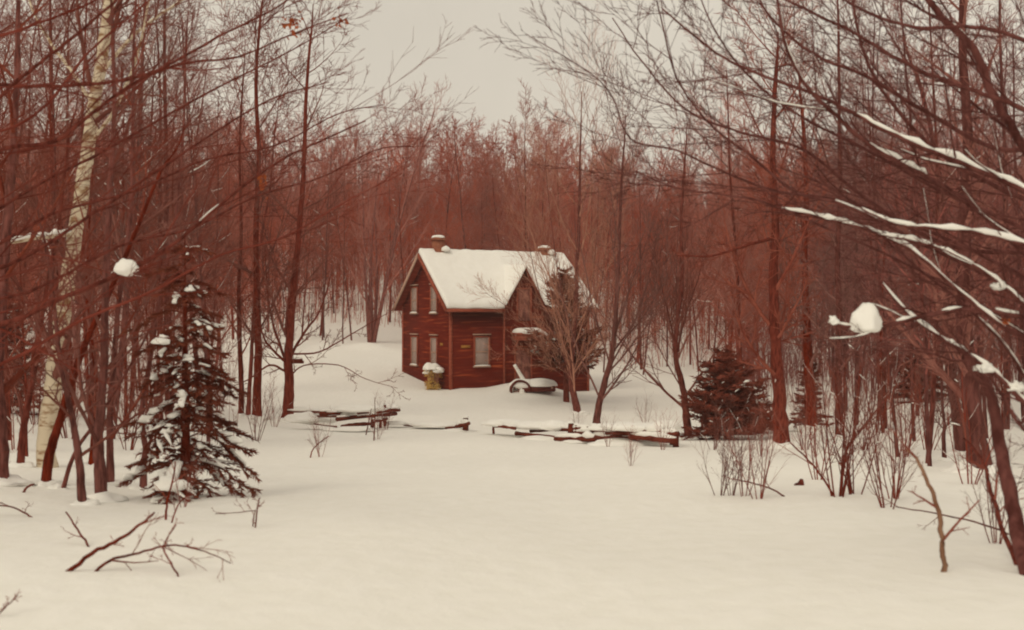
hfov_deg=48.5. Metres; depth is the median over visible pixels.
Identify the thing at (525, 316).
window
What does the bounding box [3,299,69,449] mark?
shrub
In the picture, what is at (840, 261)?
woodland tree
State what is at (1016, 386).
snow clump
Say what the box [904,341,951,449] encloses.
shrub
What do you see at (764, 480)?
shrub
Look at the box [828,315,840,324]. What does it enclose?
snow clump
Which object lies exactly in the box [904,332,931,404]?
sapling
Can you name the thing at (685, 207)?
hillside tree
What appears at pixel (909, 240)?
woodland tree
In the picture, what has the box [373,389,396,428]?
shrub
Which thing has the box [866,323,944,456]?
shrub
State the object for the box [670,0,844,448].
woodland tree
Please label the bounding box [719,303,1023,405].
bushes
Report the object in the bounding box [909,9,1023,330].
woodland tree
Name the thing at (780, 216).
hillside tree
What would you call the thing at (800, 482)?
stub
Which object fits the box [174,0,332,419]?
woodland tree
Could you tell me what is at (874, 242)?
woodland tree
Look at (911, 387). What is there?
bare tree
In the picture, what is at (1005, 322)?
dead leaves
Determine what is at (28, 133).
woodland tree
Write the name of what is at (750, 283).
woodland tree
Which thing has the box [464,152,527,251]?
hillside tree
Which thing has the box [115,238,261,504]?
spruce tree
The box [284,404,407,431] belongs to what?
rail fence
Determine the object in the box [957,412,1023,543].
shrub
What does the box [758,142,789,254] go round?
hillside tree
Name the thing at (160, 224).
woodland tree
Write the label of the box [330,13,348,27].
dead leaves
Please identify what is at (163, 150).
hillside tree
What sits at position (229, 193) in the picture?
hillside tree
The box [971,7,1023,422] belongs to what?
bare tree
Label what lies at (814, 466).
leaning sapling
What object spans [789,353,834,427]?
evergreen bush
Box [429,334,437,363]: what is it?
window
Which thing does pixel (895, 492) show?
shrub
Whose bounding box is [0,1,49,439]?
bare tree
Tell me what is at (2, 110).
woodland tree
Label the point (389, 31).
sky
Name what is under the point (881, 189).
woodland tree
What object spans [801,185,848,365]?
woodland tree
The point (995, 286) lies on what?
snow clump
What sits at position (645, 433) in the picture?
rail fence
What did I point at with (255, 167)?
hillside tree
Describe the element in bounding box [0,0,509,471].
overhanging tree
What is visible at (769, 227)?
woodland tree
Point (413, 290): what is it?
window
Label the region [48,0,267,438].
woodland tree
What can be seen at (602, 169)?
hillside tree
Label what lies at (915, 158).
hillside tree
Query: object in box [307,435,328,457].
broken stem
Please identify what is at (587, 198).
hillside tree
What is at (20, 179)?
woodland tree
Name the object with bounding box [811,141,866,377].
woodland tree
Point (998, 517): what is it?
leaning sapling
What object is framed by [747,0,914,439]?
woodland tree
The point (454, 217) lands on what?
hillside tree
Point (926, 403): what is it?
bare tree
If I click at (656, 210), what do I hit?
hillside tree
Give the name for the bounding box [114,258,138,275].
snow clump
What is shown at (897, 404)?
arching branch
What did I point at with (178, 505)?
broken stem
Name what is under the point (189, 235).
woodland tree
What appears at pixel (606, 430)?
shrub
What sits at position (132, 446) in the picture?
shrub
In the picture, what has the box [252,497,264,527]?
broken stem
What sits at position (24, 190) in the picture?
woodland tree
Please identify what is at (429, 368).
shrub
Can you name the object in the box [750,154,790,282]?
hillside tree
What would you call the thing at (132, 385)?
sapling
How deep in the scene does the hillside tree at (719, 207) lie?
84.22 m
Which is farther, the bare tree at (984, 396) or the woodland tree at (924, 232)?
the woodland tree at (924, 232)
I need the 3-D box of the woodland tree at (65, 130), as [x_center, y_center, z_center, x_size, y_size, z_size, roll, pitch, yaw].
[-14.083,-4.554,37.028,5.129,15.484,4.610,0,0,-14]
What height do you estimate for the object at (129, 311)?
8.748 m
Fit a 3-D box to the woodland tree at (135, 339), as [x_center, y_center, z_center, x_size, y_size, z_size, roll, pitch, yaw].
[-12.596,-3.665,39.507,4.298,14.537,4.786,0,0,-30]
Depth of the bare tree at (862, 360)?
31.80 m
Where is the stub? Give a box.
[794,479,803,485]
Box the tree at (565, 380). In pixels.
[522,266,606,401]
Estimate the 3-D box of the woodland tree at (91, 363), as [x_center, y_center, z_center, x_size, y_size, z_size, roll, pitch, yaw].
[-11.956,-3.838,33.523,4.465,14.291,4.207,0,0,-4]
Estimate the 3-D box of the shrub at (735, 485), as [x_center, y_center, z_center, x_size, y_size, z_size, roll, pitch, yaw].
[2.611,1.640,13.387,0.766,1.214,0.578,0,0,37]
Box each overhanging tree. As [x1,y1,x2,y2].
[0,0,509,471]
[474,0,1023,575]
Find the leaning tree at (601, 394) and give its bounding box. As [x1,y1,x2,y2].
[538,45,714,423]
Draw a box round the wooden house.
[392,235,598,391]
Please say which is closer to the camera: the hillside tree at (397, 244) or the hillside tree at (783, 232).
the hillside tree at (783, 232)
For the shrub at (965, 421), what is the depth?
15.54 m
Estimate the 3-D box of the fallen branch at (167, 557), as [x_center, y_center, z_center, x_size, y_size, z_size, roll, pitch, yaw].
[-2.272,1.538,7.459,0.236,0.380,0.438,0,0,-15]
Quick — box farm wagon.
[509,364,557,392]
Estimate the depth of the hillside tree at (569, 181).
99.45 m
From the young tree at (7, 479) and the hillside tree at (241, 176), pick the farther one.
the hillside tree at (241, 176)
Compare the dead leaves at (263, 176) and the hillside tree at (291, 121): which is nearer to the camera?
the dead leaves at (263, 176)
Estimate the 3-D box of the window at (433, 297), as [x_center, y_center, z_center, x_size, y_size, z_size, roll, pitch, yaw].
[-4.138,-0.860,59.798,0.130,1.620,1.020,0,0,-27]
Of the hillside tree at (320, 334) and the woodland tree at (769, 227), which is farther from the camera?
the hillside tree at (320, 334)
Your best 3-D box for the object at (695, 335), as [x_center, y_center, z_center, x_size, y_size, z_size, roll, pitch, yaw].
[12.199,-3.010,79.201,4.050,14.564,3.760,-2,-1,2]
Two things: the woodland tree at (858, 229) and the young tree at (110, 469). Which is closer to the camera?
the young tree at (110, 469)
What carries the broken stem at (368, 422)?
on the snow ground
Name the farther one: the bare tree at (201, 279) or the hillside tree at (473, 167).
the hillside tree at (473, 167)
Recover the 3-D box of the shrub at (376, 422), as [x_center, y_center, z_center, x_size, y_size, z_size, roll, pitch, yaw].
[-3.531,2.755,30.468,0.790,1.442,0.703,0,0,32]
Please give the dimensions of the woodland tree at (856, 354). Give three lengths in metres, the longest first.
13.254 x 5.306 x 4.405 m
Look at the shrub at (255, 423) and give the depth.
29.35 m
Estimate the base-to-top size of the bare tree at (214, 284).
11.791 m
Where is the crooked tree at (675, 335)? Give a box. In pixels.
[567,58,767,439]
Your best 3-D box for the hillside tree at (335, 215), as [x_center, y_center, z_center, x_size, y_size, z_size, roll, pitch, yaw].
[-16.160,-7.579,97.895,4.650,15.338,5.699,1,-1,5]
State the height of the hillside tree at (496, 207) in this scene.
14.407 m
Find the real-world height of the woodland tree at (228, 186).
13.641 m
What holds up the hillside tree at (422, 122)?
on the snow ground
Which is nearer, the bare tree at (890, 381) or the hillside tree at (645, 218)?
the bare tree at (890, 381)
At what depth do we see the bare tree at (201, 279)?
25.12 m
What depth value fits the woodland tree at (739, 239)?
72.62 m
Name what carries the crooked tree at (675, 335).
on the snow ground
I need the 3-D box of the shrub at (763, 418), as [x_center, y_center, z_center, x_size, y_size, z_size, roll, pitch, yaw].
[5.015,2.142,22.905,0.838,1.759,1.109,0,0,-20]
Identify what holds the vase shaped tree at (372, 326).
on the snow ground
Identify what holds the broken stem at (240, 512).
on the snow ground
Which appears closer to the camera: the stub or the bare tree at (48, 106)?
the stub
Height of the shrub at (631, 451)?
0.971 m
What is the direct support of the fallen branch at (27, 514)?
on the snow ground
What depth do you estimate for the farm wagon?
56.70 m
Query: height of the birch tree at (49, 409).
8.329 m
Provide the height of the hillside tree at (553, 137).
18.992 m
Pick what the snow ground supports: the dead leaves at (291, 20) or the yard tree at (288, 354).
the yard tree at (288, 354)
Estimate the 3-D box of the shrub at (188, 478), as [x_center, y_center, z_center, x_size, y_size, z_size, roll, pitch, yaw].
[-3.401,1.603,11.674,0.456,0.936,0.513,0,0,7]
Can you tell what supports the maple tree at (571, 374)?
on the snow ground
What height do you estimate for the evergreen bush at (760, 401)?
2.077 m
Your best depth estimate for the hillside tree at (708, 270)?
92.83 m
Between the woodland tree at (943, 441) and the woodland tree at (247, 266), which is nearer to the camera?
the woodland tree at (943, 441)
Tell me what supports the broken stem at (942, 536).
on the snow ground
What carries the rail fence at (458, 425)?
on the snow ground
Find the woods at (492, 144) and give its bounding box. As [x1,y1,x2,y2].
[0,108,1022,279]
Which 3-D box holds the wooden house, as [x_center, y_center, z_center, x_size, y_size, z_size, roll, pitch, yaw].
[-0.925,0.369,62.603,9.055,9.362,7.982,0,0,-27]
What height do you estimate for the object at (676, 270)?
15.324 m
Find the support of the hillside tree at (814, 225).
on the snow ground
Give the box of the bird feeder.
[291,357,303,363]
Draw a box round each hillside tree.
[72,87,137,274]
[115,111,169,277]
[146,115,178,251]
[148,115,192,216]
[152,130,224,271]
[193,97,277,338]
[195,112,268,290]
[203,148,247,237]
[219,104,277,262]
[224,111,271,308]
[237,155,301,330]
[238,121,283,290]
[263,143,340,330]
[268,157,303,279]
[271,104,322,278]
[302,134,368,335]
[306,138,352,312]
[317,109,380,278]
[331,114,386,273]
[343,136,379,268]
[343,151,408,282]
[357,129,419,321]
[371,93,447,246]
[382,86,446,242]
[382,119,430,266]
[401,128,446,244]
[411,114,489,249]
[411,117,484,261]
[419,106,496,249]
[419,143,471,248]
[449,131,487,244]
[453,148,508,249]
[459,128,497,240]
[460,156,530,249]
[463,173,519,249]
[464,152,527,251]
[467,139,511,248]
[483,78,571,251]
[488,160,547,250]
[496,143,553,250]
[503,163,535,238]
[512,110,583,260]
[523,131,597,276]
[529,111,582,245]
[546,156,597,265]
[549,134,637,353]
[551,157,611,291]
[573,114,628,266]
[575,134,642,292]
[581,146,625,300]
[597,148,671,369]
[599,119,690,361]
[600,173,654,326]
[603,122,664,287]
[615,170,675,304]
[630,163,663,300]
[634,169,675,288]
[643,153,696,318]
[649,142,706,323]
[660,171,714,364]
[663,175,708,299]
[689,178,725,348]
[695,161,742,342]
[698,146,765,353]
[710,167,780,337]
[721,135,770,240]
[724,172,816,352]
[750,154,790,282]
[755,139,815,254]
[757,156,801,324]
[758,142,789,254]
[783,136,823,335]
[892,96,948,260]
[906,91,952,349]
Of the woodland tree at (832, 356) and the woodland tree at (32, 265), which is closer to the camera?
the woodland tree at (32, 265)
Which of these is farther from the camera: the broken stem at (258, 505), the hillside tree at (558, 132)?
the hillside tree at (558, 132)
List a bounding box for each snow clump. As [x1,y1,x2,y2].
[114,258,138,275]
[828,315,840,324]
[849,303,881,332]
[973,363,994,372]
[990,281,1007,289]
[1007,380,1023,391]
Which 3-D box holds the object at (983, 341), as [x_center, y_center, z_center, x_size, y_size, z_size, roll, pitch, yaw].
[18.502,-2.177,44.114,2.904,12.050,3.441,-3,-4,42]
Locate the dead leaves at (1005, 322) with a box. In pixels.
[1001,317,1010,324]
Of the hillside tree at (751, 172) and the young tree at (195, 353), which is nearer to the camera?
the young tree at (195, 353)
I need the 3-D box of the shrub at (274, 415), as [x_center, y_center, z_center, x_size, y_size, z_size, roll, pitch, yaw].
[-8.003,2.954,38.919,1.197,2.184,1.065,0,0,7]
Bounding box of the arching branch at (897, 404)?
[856,385,960,437]
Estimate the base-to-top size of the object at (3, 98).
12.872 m
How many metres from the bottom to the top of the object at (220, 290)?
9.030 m
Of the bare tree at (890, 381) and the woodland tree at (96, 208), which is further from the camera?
the woodland tree at (96, 208)
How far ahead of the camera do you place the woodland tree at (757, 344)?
61.97 m
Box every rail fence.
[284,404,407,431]
[404,416,521,433]
[514,420,680,446]
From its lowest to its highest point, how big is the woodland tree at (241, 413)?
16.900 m
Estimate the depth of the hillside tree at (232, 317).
76.87 m
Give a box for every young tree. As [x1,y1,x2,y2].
[0,0,97,486]
[0,0,131,316]
[0,159,180,505]
[1,47,131,467]
[21,68,230,486]
[31,0,201,502]
[32,140,123,467]
[48,219,196,488]
[54,0,193,485]
[97,0,236,489]
[146,6,244,402]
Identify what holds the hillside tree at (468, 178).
on the snow ground
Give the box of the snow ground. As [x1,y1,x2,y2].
[0,240,1023,629]
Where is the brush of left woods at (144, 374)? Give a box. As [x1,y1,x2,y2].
[4,310,245,441]
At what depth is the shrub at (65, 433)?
23.38 m
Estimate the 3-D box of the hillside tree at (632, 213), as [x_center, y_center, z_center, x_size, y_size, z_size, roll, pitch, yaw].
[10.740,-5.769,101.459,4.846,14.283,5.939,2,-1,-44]
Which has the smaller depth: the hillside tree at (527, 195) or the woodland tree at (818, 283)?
the woodland tree at (818, 283)
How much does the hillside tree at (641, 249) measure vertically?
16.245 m
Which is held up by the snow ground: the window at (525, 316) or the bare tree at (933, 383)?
the bare tree at (933, 383)
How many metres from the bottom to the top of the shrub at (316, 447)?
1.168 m
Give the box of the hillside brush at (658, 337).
[26,241,1003,368]
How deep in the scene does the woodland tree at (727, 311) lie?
55.94 m
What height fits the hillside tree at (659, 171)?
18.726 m
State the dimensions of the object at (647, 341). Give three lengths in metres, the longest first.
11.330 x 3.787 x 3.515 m
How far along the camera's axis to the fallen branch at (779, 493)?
13.17 m
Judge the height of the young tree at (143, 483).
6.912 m
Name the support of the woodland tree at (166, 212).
on the snow ground
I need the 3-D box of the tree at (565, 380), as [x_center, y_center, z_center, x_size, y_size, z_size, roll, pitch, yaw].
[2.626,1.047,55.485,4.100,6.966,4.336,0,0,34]
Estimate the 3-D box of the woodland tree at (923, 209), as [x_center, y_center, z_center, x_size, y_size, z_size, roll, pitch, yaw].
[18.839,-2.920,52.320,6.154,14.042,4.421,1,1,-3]
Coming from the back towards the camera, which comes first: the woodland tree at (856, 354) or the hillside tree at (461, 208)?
the hillside tree at (461, 208)
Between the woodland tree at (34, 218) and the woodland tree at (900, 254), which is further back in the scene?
the woodland tree at (900, 254)
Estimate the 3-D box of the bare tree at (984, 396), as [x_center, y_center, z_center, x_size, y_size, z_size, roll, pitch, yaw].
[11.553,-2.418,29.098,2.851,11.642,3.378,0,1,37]
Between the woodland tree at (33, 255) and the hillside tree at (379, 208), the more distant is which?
the hillside tree at (379, 208)
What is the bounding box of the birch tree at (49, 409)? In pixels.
[1,0,213,467]
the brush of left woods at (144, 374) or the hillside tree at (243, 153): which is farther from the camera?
the hillside tree at (243, 153)
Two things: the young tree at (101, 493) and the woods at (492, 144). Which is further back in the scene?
the woods at (492, 144)
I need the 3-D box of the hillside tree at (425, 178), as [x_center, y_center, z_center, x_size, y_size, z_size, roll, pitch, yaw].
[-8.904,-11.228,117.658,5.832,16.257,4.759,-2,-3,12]
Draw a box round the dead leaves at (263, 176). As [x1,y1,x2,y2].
[257,168,267,199]
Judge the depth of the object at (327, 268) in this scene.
81.09 m
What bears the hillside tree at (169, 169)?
on the snow ground
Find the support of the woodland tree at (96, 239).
on the snow ground
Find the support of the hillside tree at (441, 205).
on the snow ground
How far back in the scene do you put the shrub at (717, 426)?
26.88 m
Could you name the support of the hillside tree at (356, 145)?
on the snow ground
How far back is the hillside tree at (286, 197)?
111.85 m
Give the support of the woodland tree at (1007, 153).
on the snow ground
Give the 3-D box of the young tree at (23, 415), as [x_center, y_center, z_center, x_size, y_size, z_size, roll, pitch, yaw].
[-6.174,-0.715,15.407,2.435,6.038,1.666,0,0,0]
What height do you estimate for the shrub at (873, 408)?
3.425 m
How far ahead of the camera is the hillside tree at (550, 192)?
90.14 m
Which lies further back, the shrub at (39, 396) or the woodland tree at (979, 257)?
the woodland tree at (979, 257)
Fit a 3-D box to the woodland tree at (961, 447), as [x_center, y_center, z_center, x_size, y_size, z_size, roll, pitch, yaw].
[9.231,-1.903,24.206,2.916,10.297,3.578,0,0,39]
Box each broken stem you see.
[152,454,186,519]
[169,493,192,522]
[212,498,255,526]
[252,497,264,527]
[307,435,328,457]
[365,409,371,434]
[369,391,377,440]
[890,423,979,571]
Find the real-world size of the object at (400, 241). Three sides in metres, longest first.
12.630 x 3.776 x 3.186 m
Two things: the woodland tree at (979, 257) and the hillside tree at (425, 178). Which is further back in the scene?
the hillside tree at (425, 178)
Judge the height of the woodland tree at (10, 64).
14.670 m
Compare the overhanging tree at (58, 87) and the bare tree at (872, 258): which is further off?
the bare tree at (872, 258)
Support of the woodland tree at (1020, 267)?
on the snow ground
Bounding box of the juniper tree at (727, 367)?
[679,342,772,439]
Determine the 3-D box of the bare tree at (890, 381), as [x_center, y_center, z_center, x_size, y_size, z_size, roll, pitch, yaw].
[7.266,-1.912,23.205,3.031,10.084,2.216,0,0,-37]
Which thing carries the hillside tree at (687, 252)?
on the snow ground
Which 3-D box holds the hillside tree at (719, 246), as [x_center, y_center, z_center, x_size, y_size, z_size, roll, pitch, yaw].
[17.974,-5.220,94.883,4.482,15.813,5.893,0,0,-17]
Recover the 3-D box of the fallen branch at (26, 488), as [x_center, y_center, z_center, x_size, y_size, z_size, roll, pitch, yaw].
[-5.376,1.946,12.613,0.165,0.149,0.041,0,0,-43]
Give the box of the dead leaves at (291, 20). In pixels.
[277,11,303,39]
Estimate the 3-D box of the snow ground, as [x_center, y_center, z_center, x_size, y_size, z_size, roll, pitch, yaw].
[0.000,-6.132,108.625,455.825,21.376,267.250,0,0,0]
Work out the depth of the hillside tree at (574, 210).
81.20 m
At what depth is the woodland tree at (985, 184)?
39.91 m
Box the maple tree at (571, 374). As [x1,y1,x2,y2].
[457,2,675,414]
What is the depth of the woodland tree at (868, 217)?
61.61 m
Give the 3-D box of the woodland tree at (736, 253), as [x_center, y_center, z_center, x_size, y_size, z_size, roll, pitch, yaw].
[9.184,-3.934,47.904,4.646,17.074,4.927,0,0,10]
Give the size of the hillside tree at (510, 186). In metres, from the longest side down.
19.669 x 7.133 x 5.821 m
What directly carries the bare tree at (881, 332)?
on the snow ground
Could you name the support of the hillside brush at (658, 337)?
on the snow ground
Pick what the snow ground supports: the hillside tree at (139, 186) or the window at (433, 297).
the hillside tree at (139, 186)
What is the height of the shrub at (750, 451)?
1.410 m
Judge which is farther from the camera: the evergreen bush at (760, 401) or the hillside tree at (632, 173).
the hillside tree at (632, 173)
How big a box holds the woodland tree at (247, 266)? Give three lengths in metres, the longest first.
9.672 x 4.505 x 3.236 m
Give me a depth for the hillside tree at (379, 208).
100.05 m
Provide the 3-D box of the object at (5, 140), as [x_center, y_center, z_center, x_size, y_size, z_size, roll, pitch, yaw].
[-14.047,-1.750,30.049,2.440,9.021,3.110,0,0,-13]
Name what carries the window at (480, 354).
in the wooden house
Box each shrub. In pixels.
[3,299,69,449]
[8,330,43,424]
[27,320,112,438]
[107,320,157,449]
[165,425,209,506]
[228,357,284,440]
[264,370,291,426]
[308,409,335,456]
[367,395,389,438]
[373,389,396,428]
[423,362,444,389]
[597,408,617,446]
[622,416,639,465]
[634,392,653,421]
[653,404,678,449]
[689,378,751,495]
[694,376,731,449]
[708,406,758,495]
[715,367,799,498]
[719,391,775,496]
[740,381,781,456]
[781,352,851,449]
[783,337,908,494]
[788,298,891,496]
[788,354,863,479]
[821,316,900,449]
[830,335,936,508]
[855,355,943,498]
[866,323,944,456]
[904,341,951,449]
[936,330,1023,484]
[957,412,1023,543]
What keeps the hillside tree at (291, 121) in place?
on the snow ground
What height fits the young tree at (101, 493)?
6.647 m
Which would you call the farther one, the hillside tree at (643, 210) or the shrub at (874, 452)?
the hillside tree at (643, 210)
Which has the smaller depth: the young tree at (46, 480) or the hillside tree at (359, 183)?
the young tree at (46, 480)
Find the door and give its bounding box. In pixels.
[514,348,531,379]
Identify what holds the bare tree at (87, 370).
on the snow ground
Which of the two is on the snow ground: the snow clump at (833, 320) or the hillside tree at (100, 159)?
the hillside tree at (100, 159)
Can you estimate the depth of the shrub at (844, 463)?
13.10 m
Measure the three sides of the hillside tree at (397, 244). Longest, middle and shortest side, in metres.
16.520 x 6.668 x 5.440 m
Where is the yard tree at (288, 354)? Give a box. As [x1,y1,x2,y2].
[225,0,410,422]
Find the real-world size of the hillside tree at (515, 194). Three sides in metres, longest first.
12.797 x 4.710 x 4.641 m
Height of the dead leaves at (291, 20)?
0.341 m
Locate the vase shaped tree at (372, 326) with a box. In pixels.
[327,74,454,342]
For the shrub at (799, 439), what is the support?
on the snow ground
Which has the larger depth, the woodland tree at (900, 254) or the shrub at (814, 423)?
the woodland tree at (900, 254)
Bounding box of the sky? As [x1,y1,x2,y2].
[0,0,1023,238]
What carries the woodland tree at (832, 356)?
on the snow ground
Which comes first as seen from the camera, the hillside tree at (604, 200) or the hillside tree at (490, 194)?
the hillside tree at (490, 194)
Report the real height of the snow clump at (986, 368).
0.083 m
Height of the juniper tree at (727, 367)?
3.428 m
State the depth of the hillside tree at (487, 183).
108.79 m
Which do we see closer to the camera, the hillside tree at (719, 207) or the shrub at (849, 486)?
the shrub at (849, 486)
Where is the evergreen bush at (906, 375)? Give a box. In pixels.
[877,348,947,403]
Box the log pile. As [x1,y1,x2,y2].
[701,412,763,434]
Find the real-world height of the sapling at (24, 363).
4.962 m
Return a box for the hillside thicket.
[12,155,1022,349]
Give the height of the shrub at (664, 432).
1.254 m
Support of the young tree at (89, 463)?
on the snow ground
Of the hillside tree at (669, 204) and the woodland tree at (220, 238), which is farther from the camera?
the hillside tree at (669, 204)
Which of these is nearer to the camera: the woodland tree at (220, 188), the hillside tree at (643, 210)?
the woodland tree at (220, 188)
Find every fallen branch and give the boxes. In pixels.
[0,501,33,516]
[0,589,21,612]
[23,483,34,492]
[61,512,89,546]
[66,512,172,571]
[94,510,234,581]
[146,519,182,576]
[727,477,784,496]
[867,486,1008,534]
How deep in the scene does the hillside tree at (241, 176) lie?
98.08 m
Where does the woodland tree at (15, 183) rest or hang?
on the snow ground
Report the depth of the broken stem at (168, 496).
10.49 m
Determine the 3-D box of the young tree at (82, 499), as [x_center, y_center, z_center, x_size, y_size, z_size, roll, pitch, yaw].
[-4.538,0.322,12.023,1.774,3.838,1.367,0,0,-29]
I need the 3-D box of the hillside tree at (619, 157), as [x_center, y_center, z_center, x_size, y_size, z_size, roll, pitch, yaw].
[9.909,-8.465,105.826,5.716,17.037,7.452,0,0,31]
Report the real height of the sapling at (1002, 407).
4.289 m
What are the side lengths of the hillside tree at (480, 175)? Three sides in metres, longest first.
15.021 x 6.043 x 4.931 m
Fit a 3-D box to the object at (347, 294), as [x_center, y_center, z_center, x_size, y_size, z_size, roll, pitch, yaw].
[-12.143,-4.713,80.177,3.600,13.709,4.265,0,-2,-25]
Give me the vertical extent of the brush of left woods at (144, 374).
5.375 m
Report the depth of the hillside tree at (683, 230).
97.45 m
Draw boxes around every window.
[409,284,418,313]
[409,333,418,365]
[429,283,437,313]
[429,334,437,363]
[473,334,490,367]
[516,288,531,320]
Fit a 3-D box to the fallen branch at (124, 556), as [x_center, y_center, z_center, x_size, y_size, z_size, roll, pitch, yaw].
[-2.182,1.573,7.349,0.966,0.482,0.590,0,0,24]
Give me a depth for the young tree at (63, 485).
13.28 m
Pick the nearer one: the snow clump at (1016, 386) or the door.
the snow clump at (1016, 386)
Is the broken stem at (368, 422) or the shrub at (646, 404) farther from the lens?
the shrub at (646, 404)
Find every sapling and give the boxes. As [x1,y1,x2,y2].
[0,173,48,456]
[108,202,176,458]
[122,257,155,438]
[752,402,832,495]
[839,355,923,496]
[877,333,899,426]
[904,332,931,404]
[942,381,1023,565]
[979,271,1023,416]
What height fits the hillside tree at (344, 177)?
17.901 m
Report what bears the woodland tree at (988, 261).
on the snow ground
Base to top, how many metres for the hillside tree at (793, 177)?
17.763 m
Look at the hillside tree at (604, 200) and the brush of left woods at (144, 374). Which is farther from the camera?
the hillside tree at (604, 200)
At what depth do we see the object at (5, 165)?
36.70 m
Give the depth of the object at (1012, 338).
47.59 m
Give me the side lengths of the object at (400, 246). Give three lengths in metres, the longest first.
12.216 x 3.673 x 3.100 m
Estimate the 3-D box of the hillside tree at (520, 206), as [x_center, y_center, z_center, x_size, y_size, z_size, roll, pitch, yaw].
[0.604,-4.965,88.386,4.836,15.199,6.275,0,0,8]
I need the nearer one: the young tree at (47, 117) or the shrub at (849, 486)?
the shrub at (849, 486)
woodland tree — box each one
[0,0,111,254]
[0,0,134,292]
[0,3,100,395]
[0,18,42,266]
[0,73,49,325]
[0,120,38,287]
[1,116,45,293]
[7,175,48,334]
[8,0,149,376]
[10,149,74,364]
[17,126,69,333]
[21,0,183,414]
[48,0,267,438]
[58,0,264,437]
[59,113,127,331]
[59,130,115,361]
[85,0,235,418]
[85,7,211,410]
[111,45,242,406]
[155,0,307,416]
[168,164,232,326]
[170,121,265,391]
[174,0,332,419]
[181,123,276,367]
[206,45,341,416]
[222,204,281,334]
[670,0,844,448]
[676,89,783,359]
[677,18,785,374]
[687,137,789,349]
[694,156,787,358]
[709,183,784,388]
[714,142,783,381]
[718,197,767,380]
[739,21,887,431]
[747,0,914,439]
[756,198,813,344]
[757,116,850,352]
[783,93,891,409]
[790,133,868,391]
[794,98,892,409]
[795,174,845,370]
[799,46,922,424]
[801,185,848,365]
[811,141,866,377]
[823,151,888,316]
[824,31,955,428]
[829,151,917,378]
[833,96,933,334]
[840,112,908,361]
[852,69,955,415]
[855,0,1008,454]
[861,0,1023,473]
[862,103,961,388]
[877,137,934,349]
[882,144,951,331]
[884,156,930,356]
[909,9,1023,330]
[913,273,976,460]
[918,110,1001,305]
[926,132,997,376]
[928,78,1023,326]
[933,0,1023,428]
[934,146,1002,325]
[939,6,1023,368]
[950,163,1020,362]
[973,56,1023,310]
[982,153,1023,337]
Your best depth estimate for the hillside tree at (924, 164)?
85.54 m
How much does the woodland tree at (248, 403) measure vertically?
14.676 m
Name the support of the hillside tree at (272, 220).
on the snow ground

